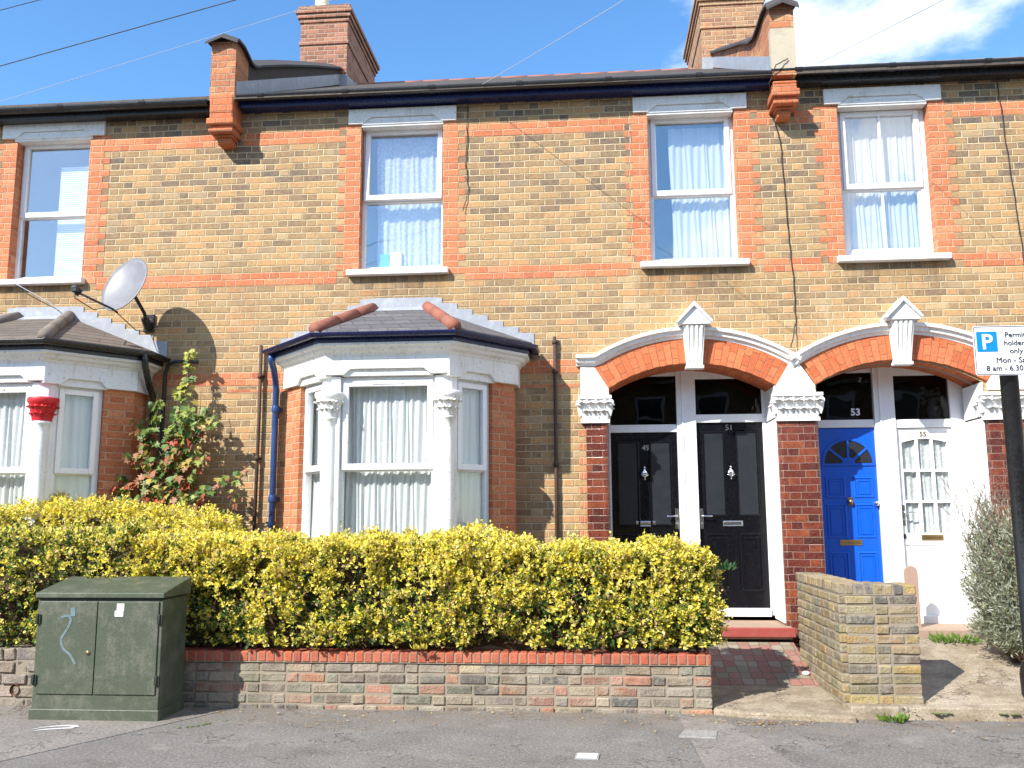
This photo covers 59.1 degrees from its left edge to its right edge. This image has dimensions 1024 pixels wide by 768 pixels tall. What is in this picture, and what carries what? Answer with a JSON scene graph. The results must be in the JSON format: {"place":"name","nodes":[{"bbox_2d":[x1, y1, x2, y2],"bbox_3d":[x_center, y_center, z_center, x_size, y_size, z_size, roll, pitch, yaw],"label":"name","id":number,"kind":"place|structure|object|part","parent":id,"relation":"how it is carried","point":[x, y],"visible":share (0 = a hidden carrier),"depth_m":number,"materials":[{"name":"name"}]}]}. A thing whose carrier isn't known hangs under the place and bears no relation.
{"place":"outdoors","nodes":[
{"label":"outdoors","id":0,"kind":"place"},
{"bbox_2d":[0,0,38,10],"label":"overhead cable","id":1,"kind":"object","parent":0,"point":[19,5],"visible":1,"depth_m":7.53,"materials":[{"name":"black rubber"}]},
{"bbox_2d":[0,0,234,65],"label":"overhead cable","id":2,"kind":"object","parent":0,"point":[117,32],"visible":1,"depth_m":7.41,"materials":[{"name":"black rubber"}]},
{"bbox_2d":[0,0,330,101],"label":"overhead cable","id":3,"kind":"object","parent":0,"point":[166,50],"visible":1,"depth_m":7.35,"materials":[{"name":"grey rubber"}]},
{"bbox_2d":[185,642,694,651],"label":"garden soil","id":4,"kind":"structure","parent":0,"point":[583,648],"depth_m":8.44,"materials":[{"name":"brown soil"}]},
{"bbox_2d":[0,514,160,647],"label":"hedge","id":5,"kind":"object","parent":4,"relation":"on","point":[28,571],"visible":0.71,"depth_m":7.90,"materials":[{"name":"yellow plant"}]},
{"bbox_2d":[0,490,245,554],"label":"hedge","id":6,"kind":"object","parent":4,"relation":"on","point":[133,510],"visible":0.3,"depth_m":8.66,"materials":[{"name":"yellow plant"}]},
{"bbox_2d":[110,341,247,528],"bbox_3d":[-3.506,1.072,9.505,1.596,3.176,0.496,-1,-9,5],"label":"climbing plant","id":7,"kind":"object","parent":4,"relation":"on","point":[177,450],"visible":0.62,"depth_m":9.50,"materials":[{"name":"green plant"}]},
{"bbox_2d":[409,643,426,649],"bbox_3d":[-0.768,2.151,7.410,0.163,0.056,0.116,-1,-9,5],"label":"weed","id":8,"kind":"object","parent":4,"relation":"on","point":[423,646],"visible":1,"depth_m":7.40,"materials":[{"name":"yellow plant"}]},
{"bbox_2d":[121,518,732,650],"bbox_3d":[-0.790,1.750,7.928,5.352,1.153,1.187,-1,-9,5],"label":"hedge","id":9,"kind":"object","parent":4,"relation":"on","point":[375,586],"visible":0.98,"depth_m":7.57,"materials":[{"name":"yellow plant"}]},
{"bbox_2d":[714,559,738,569],"bbox_3d":[1.810,1.527,7.635,0.232,0.095,0.160,-1,-9,5],"label":"weed","id":10,"kind":"object","parent":9,"relation":"on","point":[725,565],"visible":0.91,"depth_m":7.60,"materials":[{"name":"green plant"}]},
{"bbox_2d":[0,708,1023,767],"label":"pavement","id":11,"kind":"structure","parent":0,"point":[419,739],"depth_m":6.34,"materials":[{"name":"grey asphalt"}]},
{"bbox_2d":[0,645,35,704],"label":"garden wall","id":12,"kind":"structure","parent":11,"relation":"on","point":[16,670],"depth_m":7.74,"materials":[{"name":"brick"}]},
{"bbox_2d":[0,705,232,761],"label":"pale pavement strip","id":13,"kind":"object","parent":11,"relation":"on","point":[19,738],"visible":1,"depth_m":6.79,"materials":[{"name":"concrete"}]},
{"bbox_2d":[30,725,78,730],"bbox_3d":[-3.485,2.602,6.820,0.381,0.001,0.168,4,-10,-29],"label":"chalk mark","id":14,"kind":"object","parent":13,"relation":"on","point":[73,726],"visible":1,"depth_m":6.84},
{"bbox_2d":[28,576,191,720],"bbox_3d":[-3.278,2.146,7.397,1.079,1.084,0.495,-1,-9,5],"label":"street cabinet","id":15,"kind":"object","parent":13,"relation":"on","point":[108,648],"visible":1,"depth_m":7.19,"materials":[{"name":"green metal"}]},
{"bbox_3d":[-3.556,2.102,7.201,0.475,0.715,0.019,-1,-9,5],"label":"door","id":16,"kind":"part","parent":15,"relation":"part of","materials":[{"name":"green paint"}]},
{"bbox_3d":[-3.060,2.094,7.163,0.504,0.715,0.011,-1,-9,5],"label":"door","id":17,"kind":"part","parent":15,"relation":"part of","materials":[{"name":"green paint"}]},
{"bbox_2d":[177,720,226,728],"bbox_3d":[-2.370,2.618,6.941,0.403,0.009,0.059,7,-11,-41],"label":"moss","id":18,"kind":"object","parent":11,"relation":"on","point":[195,725],"visible":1,"depth_m":6.88,"materials":[{"name":"green plant"}]},
{"bbox_2d":[182,647,712,713],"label":"garden wall","id":19,"kind":"structure","parent":11,"relation":"on","point":[615,681],"depth_m":7.45,"materials":[{"name":"brick"}]},
{"bbox_2d":[105,650,1009,757],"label":"leaf litter","id":20,"kind":"object","parent":11,"relation":"on","point":[772,722],"visible":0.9,"depth_m":6.89,"materials":[{"name":"brown plant"}]},
{"bbox_2d":[574,753,599,759],"bbox_3d":[0.496,2.455,5.955,0.167,0.010,0.145,-1,-9,5],"label":"stopcock cover","id":21,"kind":"object","parent":11,"relation":"on","point":[588,756],"visible":1,"depth_m":5.92,"materials":[{"name":"metal"}]},
{"bbox_2d":[679,729,717,738],"bbox_3d":[1.351,2.535,6.535,0.269,0.017,0.223,-2,-9,13],"label":"access cover","id":22,"kind":"object","parent":11,"relation":"on","point":[686,733],"visible":1,"depth_m":6.50,"materials":[{"name":"metal"}]},
{"bbox_2d":[678,716,799,767],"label":"pale trench patch","id":23,"kind":"object","parent":11,"relation":"on","point":[730,746],"visible":1,"depth_m":6.11,"materials":[{"name":"grey asphalt"}]},
{"bbox_2d":[695,642,819,685],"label":"tiled path","id":24,"kind":"structure","parent":11,"relation":"on","point":[759,663],"depth_m":8.46,"materials":[{"name":"tile"}]},
{"bbox_2d":[711,685,856,722],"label":"threshold slab","id":25,"kind":"structure","parent":11,"relation":"on","point":[809,703],"depth_m":7.33,"materials":[{"name":"concrete"}]},
{"bbox_2d":[795,572,924,706],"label":"divider wall","id":26,"kind":"structure","parent":11,"relation":"on","point":[858,642],"depth_m":7.24,"materials":[{"name":"brick"}]},
{"bbox_2d":[876,711,909,722],"bbox_3d":[2.942,2.563,6.950,0.239,0.075,0.200,-6,-10,33],"label":"weed","id":27,"kind":"object","parent":11,"relation":"on","point":[901,718],"visible":1,"depth_m":6.92,"materials":[{"name":"green plant"}]},
{"bbox_2d":[847,703,1023,721],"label":"front step kerb","id":28,"kind":"structure","parent":11,"relation":"on","point":[960,712],"depth_m":6.99,"materials":[{"name":"concrete"}]},
{"bbox_2d":[972,325,1023,696],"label":"parking sign","id":29,"kind":"object","parent":11,"relation":"on","point":[999,350],"visible":1,"depth_m":4.74,"materials":[{"name":"black metal"}]},
{"bbox_2d":[0,0,1023,105],"label":"sky","id":30,"kind":"structure","parent":0,"point":[409,40],"materials":[{"name":"blue"}]},
{"bbox_2d":[919,638,1023,704],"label":"concrete path","id":31,"kind":"structure","parent":0,"point":[942,665],"depth_m":7.73,"materials":[{"name":"concrete"}]},
{"bbox_2d":[928,631,984,643],"bbox_3d":[4.225,2.425,8.613,0.423,0.112,0.466,8,-12,-44],"label":"weed","id":32,"kind":"object","parent":31,"relation":"on","point":[947,638],"visible":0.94,"depth_m":8.58,"materials":[{"name":"green plant"}]},
{"bbox_2d":[936,456,1022,661],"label":"shrub","id":33,"kind":"object","parent":31,"relation":"on","point":[995,593],"visible":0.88,"depth_m":7.99,"materials":[{"name":"green plant"}]},
{"bbox_3d":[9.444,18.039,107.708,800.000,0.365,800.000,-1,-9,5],"label":"ground","id":34,"kind":"structure","parent":0,"visible":0},
{"bbox_2d":[0,96,228,527],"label":"terraced house","id":35,"kind":"structure","parent":34,"relation":"on","point":[157,192],"depth_m":10.31,"materials":[{"name":"brick"}]},
{"bbox_2d":[0,393,25,520],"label":"net curtain","id":36,"kind":"object","parent":35,"relation":"hanging from","point":[12,410],"visible":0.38,"depth_m":9.26,"materials":[{"name":"white fabric"}]},
{"bbox_2d":[17,284,58,310],"bbox_3d":[-5.407,-0.988,10.286,0.524,0.328,0.013,0,-9,2],"label":"wall cable","id":37,"kind":"object","parent":35,"relation":"attached to","point":[38,296],"depth_m":10.28,"materials":[{"name":"white plastic"}]},
{"bbox_2d":[14,143,89,278],"bbox_3d":[-5.379,-2.050,10.672,0.950,1.725,0.102,-1,-9,5],"label":"window","id":38,"kind":"structure","parent":35,"relation":"in","point":[24,216],"depth_m":10.67,"materials":[{"name":"white plastic"}]},
{"bbox_2d":[54,166,88,276],"bbox_3d":[-5.144,-1.934,10.759,0.560,1.370,0.025,-1,-9,5],"label":"window blind","id":39,"kind":"object","parent":35,"relation":"attached to","point":[70,233],"depth_m":10.75,"materials":[{"name":"white fabric"}]},
{"bbox_2d":[53,395,91,519],"bbox_3d":[-4.528,0.965,9.374,0.618,1.860,0.036,7,-11,-40],"label":"net curtain","id":40,"kind":"object","parent":35,"relation":"hanging from","point":[76,432],"visible":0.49,"depth_m":9.40,"materials":[{"name":"white fabric"}]},
{"bbox_2d":[0,306,170,525],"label":"bay window","id":41,"kind":"structure","parent":35,"relation":"in","point":[48,354],"depth_m":9.44,"materials":[{"name":"paint"}]},
{"bbox_2d":[71,258,154,331],"bbox_3d":[-4.202,-1.001,9.777,0.646,0.753,0.954,-1,-9,5],"label":"satellite dish","id":42,"kind":"object","parent":35,"relation":"attached to","point":[124,284],"visible":1,"depth_m":9.76,"materials":[{"name":"white metal"}]},
{"bbox_2d":[157,359,198,483],"bbox_3d":[-3.679,1.175,9.831,0.393,2.932,0.047,-1,-9,3],"label":"waste pipe","id":43,"kind":"object","parent":35,"relation":"attached to","point":[168,365],"visible":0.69,"depth_m":9.99,"materials":[{"name":"black plastic"}]},
{"bbox_2d":[205,0,825,651],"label":"terraced house","id":44,"kind":"structure","parent":34,"relation":"on","point":[689,402],"depth_m":9.91,"materials":[{"name":"brick"}]},
{"bbox_2d":[252,345,264,533],"bbox_3d":[-2.770,1.114,9.779,0.070,3.110,0.078,-1,-9,5],"label":"waste pipe","id":45,"kind":"object","parent":44,"relation":"attached to","point":[260,378],"visible":0.69,"depth_m":9.83,"materials":[{"name":"metal"}]},
{"bbox_2d":[310,391,320,540],"bbox_3d":[-1.968,0.930,9.218,0.035,1.860,0.894,7,-11,-39],"label":"net curtain","id":46,"kind":"object","parent":44,"relation":"hanging from","point":[315,493],"visible":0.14,"depth_m":9.28,"materials":[{"name":"white fabric"}]},
{"bbox_2d":[343,386,430,553],"bbox_3d":[-1.195,0.875,8.876,1.054,1.860,0.042,-1,-9,5],"label":"net curtain","id":47,"kind":"object","parent":44,"relation":"hanging from","point":[387,424],"visible":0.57,"depth_m":8.89,"materials":[{"name":"white fabric"}]},
{"bbox_2d":[378,252,401,266],"bbox_3d":[-1.391,-1.405,10.340,0.270,0.195,0.080,-1,-9,5],"label":"storage box","id":48,"kind":"object","parent":44,"relation":"on","point":[393,259],"visible":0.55,"depth_m":10.30,"materials":[{"name":"white plastic"}]},
{"bbox_2d":[262,297,539,648],"bbox_3d":[-1.212,0.775,9.102,2.945,3.685,1.281,-1,-9,5],"label":"bay window","id":49,"kind":"structure","parent":44,"relation":"in","point":[446,349],"depth_m":8.91,"materials":[{"name":"paint"}]},
{"bbox_2d":[361,129,442,268],"bbox_3d":[-1.236,-2.124,10.304,0.980,1.725,0.137,-1,-9,5],"label":"window","id":50,"kind":"structure","parent":44,"relation":"in","point":[423,198],"depth_m":10.30,"materials":[{"name":"white plastic"}]},
{"bbox_2d":[377,137,440,266],"bbox_3d":[-1.160,-2.079,10.420,0.823,1.600,0.035,-1,-9,5],"label":"net curtain","id":51,"kind":"object","parent":44,"relation":"hanging from","point":[411,233],"visible":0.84,"depth_m":10.43,"materials":[{"name":"fabric"}]},
{"bbox_2d":[463,109,468,210],"bbox_3d":[-0.518,-2.542,10.152,0.074,1.252,0.023,1,-9,-6],"label":"wall cable","id":52,"kind":"object","parent":44,"relation":"attached to","point":[465,161],"depth_m":10.15,"materials":[{"name":"black rubber"}]},
{"bbox_2d":[457,388,481,555],"bbox_3d":[-0.446,0.890,9.000,0.646,1.860,0.035,7,-11,-40],"label":"net curtain","id":53,"kind":"object","parent":44,"relation":"hanging from","point":[468,499],"visible":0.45,"depth_m":9.04,"materials":[{"name":"white fabric"}]},
{"bbox_2d":[482,0,623,84],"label":"overhead cable","id":54,"kind":"object","parent":44,"relation":"attached to","point":[556,40],"visible":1,"depth_m":8.54,"materials":[{"name":"grey rubber"}]},
{"bbox_2d":[552,336,558,540],"bbox_3d":[0.468,1.043,9.510,0.060,3.140,0.071,-1,-9,5],"label":"waste pipe","id":55,"kind":"object","parent":44,"relation":"attached to","point":[555,372],"visible":0.73,"depth_m":9.56,"materials":[{"name":"metal"}]},
{"bbox_2d":[611,433,679,557],"bbox_3d":[1.472,1.484,9.921,0.729,1.901,0.109,-1,-9,5],"label":"door","id":56,"kind":"structure","parent":44,"relation":"in","point":[644,466],"depth_m":9.98,"materials":[{"name":"black wood"}]},
{"bbox_2d":[647,115,737,260],"bbox_3d":[1.996,-2.177,10.047,0.955,1.725,0.102,-1,-9,5],"label":"window","id":57,"kind":"structure","parent":44,"relation":"in","point":[729,191],"depth_m":10.03,"materials":[{"name":"white plastic"}]},
{"bbox_2d":[668,127,731,258],"bbox_3d":[2.137,-2.127,10.129,0.723,1.580,0.036,-1,-9,5],"label":"net curtain","id":58,"kind":"object","parent":44,"relation":"hanging from","point":[701,227],"visible":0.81,"depth_m":10.13,"materials":[{"name":"white fabric"}]},
{"bbox_2d":[696,422,769,607],"bbox_3d":[2.408,1.419,9.849,0.719,2.001,0.109,-1,-9,5],"label":"door","id":59,"kind":"structure","parent":44,"relation":"in","point":[731,484],"depth_m":9.87,"materials":[{"name":"black wood"}]},
{"bbox_2d":[683,0,1023,637],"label":"terraced house","id":60,"kind":"structure","parent":34,"relation":"on","point":[883,347],"depth_m":9.69,"materials":[{"name":"brick"}]},
{"bbox_2d":[769,58,796,347],"bbox_3d":[2.892,-1.938,9.608,0.220,3.126,0.330,-1,-9,5],"label":"wall cable","id":61,"kind":"object","parent":60,"relation":"attached to","point":[786,207],"depth_m":9.71,"materials":[{"name":"black rubber"}]},
{"bbox_2d":[818,428,882,581],"bbox_3d":[3.649,1.467,9.736,0.619,1.991,0.104,-1,-9,5],"label":"door","id":62,"kind":"structure","parent":60,"relation":"in","point":[852,538],"depth_m":9.76,"materials":[{"name":"blue wood"}]},
{"bbox_2d":[818,0,942,63],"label":"overhead cable","id":63,"kind":"object","parent":60,"relation":"attached to","point":[881,31],"visible":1,"depth_m":8.66,"materials":[{"name":"grey rubber"}]},
{"bbox_2d":[845,116,920,249],"bbox_3d":[4.080,-2.191,9.970,0.984,1.640,0.036,-1,-9,5],"label":"net curtain","id":64,"kind":"object","parent":60,"relation":"hanging from","point":[901,209],"visible":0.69,"depth_m":9.97,"materials":[{"name":"white fabric"}]},
{"bbox_2d":[837,109,933,254],"bbox_3d":[4.049,-2.212,9.878,0.965,1.725,0.092,-1,-9,5],"label":"window","id":65,"kind":"structure","parent":60,"relation":"in","point":[921,185],"depth_m":9.84,"materials":[{"name":"white paint"}]},
{"bbox_2d":[904,566,921,626],"bbox_3d":[4.073,2.188,9.176,0.130,0.665,0.030,-1,-9,5],"label":"wooden post","id":66,"kind":"object","parent":60,"relation":"on","point":[910,574],"visible":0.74,"depth_m":9.19,"materials":[{"name":"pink wood"}]},
{"bbox_2d":[901,439,951,532],"bbox_3d":[4.481,1.106,9.780,0.543,1.060,0.031,-1,-9,5],"label":"lace curtain","id":67,"kind":"object","parent":60,"relation":"hanging from","point":[910,481],"visible":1,"depth_m":9.78,"materials":[{"name":"white fabric"}]},
{"bbox_2d":[896,428,963,615],"bbox_3d":[4.470,1.460,9.663,0.579,1.986,0.109,-1,-9,5],"label":"door","id":68,"kind":"structure","parent":60,"relation":"in","point":[935,556],"depth_m":9.63,"materials":[{"name":"white wood"}]},
{"bbox_2d":[997,82,1023,262],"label":"wall cable","id":69,"kind":"object","parent":60,"relation":"attached to","point":[1010,173],"depth_m":9.60,"materials":[{"name":"black rubber"}]}
]}

